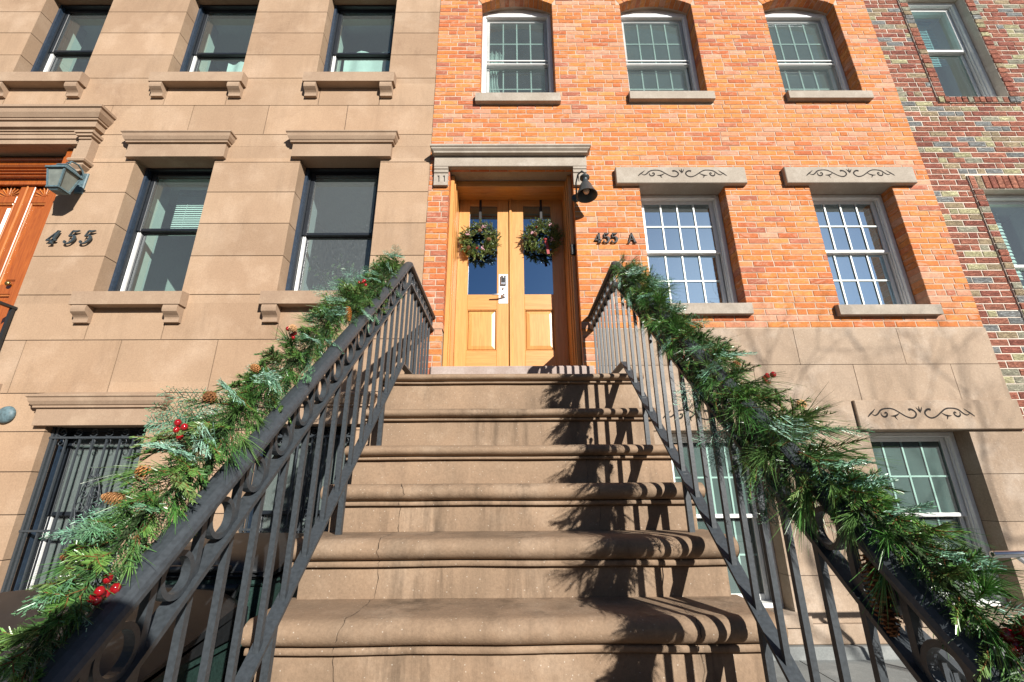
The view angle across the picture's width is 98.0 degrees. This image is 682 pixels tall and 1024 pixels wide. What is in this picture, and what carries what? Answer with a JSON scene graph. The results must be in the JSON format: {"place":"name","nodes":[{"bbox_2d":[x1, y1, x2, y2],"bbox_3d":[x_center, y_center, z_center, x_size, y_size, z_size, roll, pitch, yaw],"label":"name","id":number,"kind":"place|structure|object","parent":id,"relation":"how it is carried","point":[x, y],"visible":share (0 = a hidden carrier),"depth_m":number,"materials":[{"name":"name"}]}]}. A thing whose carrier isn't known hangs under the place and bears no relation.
{"place":"outdoors","nodes":[
{"label":"outdoors","id":0,"kind":"place"},
{"bbox_2d":[774,658,1023,681],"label":"areaway paving","id":1,"kind":"structure","parent":0,"point":[862,670],"depth_m":3.22,"materials":[{"name":"grey concrete"}]},
{"bbox_2d":[0,584,247,681],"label":"wheelie bin","id":2,"kind":"object","parent":1,"relation":"on","point":[153,667],"visible":0.41,"depth_m":1.46,"materials":[{"name":"plastic"}]},
{"bbox_2d":[108,533,303,681],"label":"wheelie bin","id":3,"kind":"object","parent":1,"relation":"on","point":[237,559],"visible":0.25,"depth_m":1.84,"materials":[{"name":"plastic"}]},
{"bbox_2d":[241,373,787,681],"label":"stoop","id":4,"kind":"object","parent":1,"relation":"on","point":[514,527],"visible":0.89,"depth_m":1.81,"materials":[{"name":"stone"}]},
{"bbox_2d":[29,262,435,681],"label":"stair railing","id":5,"kind":"object","parent":4,"relation":"on","point":[78,658],"visible":0.98,"depth_m":1.34,"materials":[{"name":"black metal"}]},
{"bbox_2d":[0,244,404,681],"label":"garland","id":6,"kind":"object","parent":5,"relation":"attached to","point":[196,433],"visible":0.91,"depth_m":1.08,"materials":[{"name":"green plant"}]},
{"bbox_2d":[587,261,1023,681],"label":"stair railing","id":7,"kind":"object","parent":4,"relation":"on","point":[916,653],"visible":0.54,"depth_m":1.31,"materials":[{"name":"black metal"}]},
{"bbox_2d":[610,249,1023,681],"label":"garland","id":8,"kind":"object","parent":7,"relation":"attached to","point":[868,497],"visible":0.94,"depth_m":1.11,"materials":[{"name":"green plant"}]},
{"bbox_2d":[904,626,966,681],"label":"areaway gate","id":9,"kind":"structure","parent":1,"relation":"on","point":[951,669],"depth_m":1.73,"materials":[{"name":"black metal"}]},
{"bbox_2d":[989,550,1023,563],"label":"pipe rail","id":10,"kind":"object","parent":1,"relation":"on","point":[1011,554],"visible":0.85,"depth_m":2.72,"materials":[{"name":"metal"}]},
{"label":"pavement","id":11,"kind":"structure","parent":0,"visible":0},
{"bbox_2d":[863,0,1023,431],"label":"brick house","id":12,"kind":"structure","parent":11,"relation":"on","point":[964,110],"depth_m":5.29,"materials":[{"name":"red brick"}]},
{"bbox_2d":[915,22,947,65],"bbox_3d":[5.620,-4.095,6.146,0.550,0.830,0.040,0,-19,0],"label":"blind","id":13,"kind":"object","parent":12,"relation":"attached to","point":[923,24],"visible":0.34,"depth_m":6.18,"materials":[{"name":"white plastic"}]},
{"bbox_2d":[907,3,996,96],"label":"window","id":14,"kind":"structure","parent":12,"relation":"in","point":[964,75],"depth_m":6.01,"materials":[{"name":"clear glass"}]},
{"bbox_2d":[985,195,1023,288],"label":"window","id":15,"kind":"structure","parent":12,"relation":"in","point":[1009,208],"depth_m":5.32,"materials":[{"name":"glass"}]},
{"bbox_2d":[992,212,1023,287],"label":"blind","id":16,"kind":"object","parent":12,"relation":"attached to","point":[1002,233],"visible":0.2,"depth_m":5.18,"materials":[{"name":"white plastic"}]},
{"label":"ground","id":17,"kind":"structure","parent":0,"visible":0},
{"bbox_2d":[0,0,440,590],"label":"brownstone house","id":18,"kind":"structure","parent":17,"relation":"on","point":[292,148],"depth_m":4.99,"materials":[{"name":"brown stone"}]},
{"bbox_2d":[0,406,15,423],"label":"wall light","id":19,"kind":"object","parent":18,"relation":"attached to","point":[7,414],"visible":1,"depth_m":4.04,"materials":[{"name":"glass"}]},
{"bbox_2d":[0,301,17,347],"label":"stoop railing","id":20,"kind":"object","parent":18,"relation":"on","point":[8,319],"visible":1,"depth_m":4.33,"materials":[{"name":"metal"}]},
{"bbox_2d":[0,185,49,317],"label":"door","id":21,"kind":"structure","parent":18,"relation":"in","point":[21,209],"depth_m":5.02,"materials":[{"name":"brown wood"}]},
{"bbox_2d":[45,161,89,194],"bbox_3d":[-4.707,-1.726,4.722,0.216,0.439,0.323,0,-19,0],"label":"wall lantern","id":22,"kind":"object","parent":18,"relation":"attached to","point":[64,179],"depth_m":4.62,"materials":[{"name":"paint"}]},
{"bbox_2d":[45,230,95,243],"bbox_3d":[-4.614,-1.083,4.657,0.484,0.163,0.035,0,-19,0],"label":"house number","id":23,"kind":"object","parent":18,"relation":"attached to","point":[54,236],"visible":1,"depth_m":4.64,"materials":[{"name":"brown metal"}]},
{"bbox_2d":[30,4,110,72],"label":"window","id":24,"kind":"structure","parent":18,"relation":"in","point":[69,44],"depth_m":6.02,"materials":[{"name":"clear glass"}]},
{"bbox_2d":[0,427,145,592],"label":"window guard","id":25,"kind":"object","parent":18,"relation":"attached to","point":[54,437],"visible":0.65,"depth_m":3.92,"materials":[{"name":"black metal"}]},
{"bbox_2d":[11,428,146,590],"bbox_3d":[-3.779,1.575,4.029,0.920,1.540,0.170,0,-19,0],"label":"window","id":26,"kind":"structure","parent":18,"relation":"in","point":[38,554],"depth_m":4.09,"materials":[{"name":"black paint"}]},
{"bbox_2d":[171,191,206,227],"bbox_3d":[-3.700,-1.524,5.325,0.680,0.620,0.040,0,-19,0],"label":"blind","id":27,"kind":"object","parent":18,"relation":"attached to","point":[189,199],"visible":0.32,"depth_m":5.34,"materials":[{"name":"white plastic"}]},
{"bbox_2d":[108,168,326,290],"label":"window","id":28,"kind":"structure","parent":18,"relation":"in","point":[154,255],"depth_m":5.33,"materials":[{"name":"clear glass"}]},
{"bbox_2d":[179,5,257,71],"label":"window","id":29,"kind":"structure","parent":18,"relation":"in","point":[220,36],"depth_m":6.09,"materials":[{"name":"clear glass"}]},
{"bbox_2d":[226,62,243,71],"bbox_3d":[-3.632,-3.411,5.989,0.560,0.900,0.053,-1,-19,2],"label":"curtain","id":30,"kind":"object","parent":18,"relation":"hanging from","point":[238,67],"visible":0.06,"depth_m":6.11,"materials":[{"name":"white fabric"}]},
{"bbox_2d":[238,428,349,532],"bbox_3d":[-1.894,1.503,3.890,0.930,1.505,0.032,0,-19,0],"label":"window guard","id":31,"kind":"object","parent":18,"relation":"attached to","point":[307,476],"visible":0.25,"depth_m":3.96,"materials":[{"name":"black metal"}]},
{"bbox_2d":[247,427,350,532],"bbox_3d":[-1.895,1.567,4.041,0.930,1.540,0.170,0,-19,0],"label":"window","id":32,"kind":"structure","parent":18,"relation":"in","point":[270,495],"depth_m":4.12,"materials":[{"name":"glass"}]},
{"bbox_2d":[285,168,379,290],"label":"window","id":33,"kind":"structure","parent":18,"relation":"in","point":[342,201],"depth_m":5.49,"materials":[{"name":"glass"}]},
{"bbox_2d":[308,253,361,289],"bbox_3d":[-2.015,-0.596,5.163,0.752,0.859,0.295,0,-19,0],"label":"house plant","id":34,"kind":"object","parent":18,"relation":"in","point":[326,277],"visible":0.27,"depth_m":5.18,"materials":[{"name":"green plant"}]},
{"bbox_2d":[323,5,395,71],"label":"window","id":35,"kind":"structure","parent":18,"relation":"in","point":[354,28],"depth_m":6.14,"materials":[{"name":"clear glass"}]},
{"bbox_2d":[343,51,389,71],"bbox_3d":[-1.977,-3.512,6.031,0.690,1.100,0.053,-1,-19,2],"label":"curtain","id":36,"kind":"object","parent":18,"relation":"hanging from","point":[366,66],"visible":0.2,"depth_m":6.13,"materials":[{"name":"white fabric"}]},
{"bbox_2d":[419,0,1023,660],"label":"brick house","id":37,"kind":"structure","parent":17,"relation":"on","point":[755,170],"depth_m":4.91,"materials":[{"name":"brick"}]},
{"bbox_2d":[453,200,508,365],"bbox_3d":[-0.331,-0.662,4.995,0.586,2.193,0.116,0,-19,0],"label":"door","id":38,"kind":"structure","parent":37,"relation":"in","point":[481,338],"depth_m":4.96,"materials":[{"name":"yellow wood"}]},
{"bbox_2d":[458,200,501,261],"bbox_3d":[-0.387,-1.314,5.144,0.557,0.868,0.159,0,-19,0],"label":"wreath","id":39,"kind":"object","parent":38,"relation":"hanging from","point":[492,239],"visible":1,"depth_m":5.08,"materials":[{"name":"green plant"}]},
{"bbox_2d":[486,51,502,92],"bbox_3d":[-0.225,-3.362,5.819,0.250,1.100,0.060,0,-19,0],"label":"curtain","id":40,"kind":"object","parent":37,"relation":"hanging from","point":[493,81],"visible":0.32,"depth_m":5.87,"materials":[{"name":"white fabric"}]},
{"bbox_2d":[481,10,553,92],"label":"window","id":41,"kind":"structure","parent":37,"relation":"in","point":[524,38],"depth_m":6.02,"materials":[{"name":"white paint"}]},
{"bbox_2d":[509,199,569,365],"bbox_3d":[0.287,-0.656,5.023,0.634,2.193,0.065,0,-19,0],"label":"door","id":42,"kind":"structure","parent":37,"relation":"in","point":[538,324],"depth_m":4.97,"materials":[{"name":"yellow wood"}]},
{"bbox_2d":[520,200,564,255],"bbox_3d":[0.354,-1.345,5.155,0.534,0.810,0.165,0,-19,0],"label":"wreath","id":43,"kind":"object","parent":42,"relation":"hanging from","point":[554,237],"visible":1,"depth_m":5.10,"materials":[{"name":"green plant"}]},
{"bbox_2d":[571,244,575,254],"bbox_3d":[0.652,-0.975,4.740,0.045,0.125,0.028,0,-19,0],"label":"doorbell","id":44,"kind":"object","parent":37,"relation":"attached to","point":[573,252],"visible":1,"depth_m":4.73,"materials":[{"name":"black plastic"}]},
{"bbox_2d":[571,170,597,202],"bbox_3d":[0.767,-1.651,4.718,0.237,0.366,0.334,0,-19,0],"label":"wall lamp","id":45,"kind":"object","parent":37,"relation":"attached to","point":[587,192],"visible":1,"depth_m":4.68,"materials":[{"name":"black metal"}]},
{"bbox_2d":[595,233,636,242],"bbox_3d":[1.090,-1.087,4.687,0.442,0.119,0.014,0,-19,0],"label":"house number","id":46,"kind":"object","parent":37,"relation":"attached to","point":[599,240],"visible":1,"depth_m":4.68,"materials":[{"name":"black metal"}]},
{"bbox_2d":[621,10,699,90],"bbox_3d":[1.881,-3.669,5.824,0.937,1.740,0.182,0,-19,0],"label":"window","id":47,"kind":"structure","parent":37,"relation":"in","point":[659,56],"depth_m":5.87,"materials":[{"name":"white paint"}]},
{"bbox_2d":[640,195,737,302],"bbox_3d":[1.883,-0.953,4.905,0.941,1.445,0.182,0,-19,0],"label":"window","id":48,"kind":"structure","parent":37,"relation":"in","point":[685,237],"depth_m":4.93,"materials":[{"name":"glass"}]},
{"bbox_2d":[671,433,783,607],"bbox_3d":[1.856,1.588,4.046,0.870,1.462,0.182,0,-19,0],"label":"window","id":49,"kind":"structure","parent":37,"relation":"in","point":[754,528],"depth_m":4.07,"materials":[{"name":"glass"}]},
{"bbox_2d":[765,10,848,92],"bbox_3d":[3.764,-3.676,5.836,0.940,1.740,0.182,0,-19,0],"label":"window","id":50,"kind":"structure","parent":37,"relation":"in","point":[807,57],"depth_m":5.88,"materials":[{"name":"clear glass"}]},
{"bbox_2d":[811,195,915,304],"bbox_3d":[3.755,-0.960,4.917,0.920,1.445,0.182,0,-19,0],"label":"window","id":51,"kind":"structure","parent":37,"relation":"in","point":[866,265],"depth_m":4.93,"materials":[{"name":"glass"}]},
{"bbox_2d":[868,432,1006,605],"bbox_3d":[3.726,1.581,4.058,0.930,1.462,0.182,0,-19,0],"label":"window","id":52,"kind":"structure","parent":37,"relation":"in","point":[931,468],"depth_m":4.15,"materials":[{"name":"glass"}]},
{"bbox_2d":[942,550,983,600],"bbox_3d":[3.921,2.050,3.896,0.294,0.447,0.209,0,-19,0],"label":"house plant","id":53,"kind":"object","parent":37,"relation":"in","point":[971,591],"visible":0.02,"depth_m":3.81,"materials":[{"name":"green plant"}]}
]}

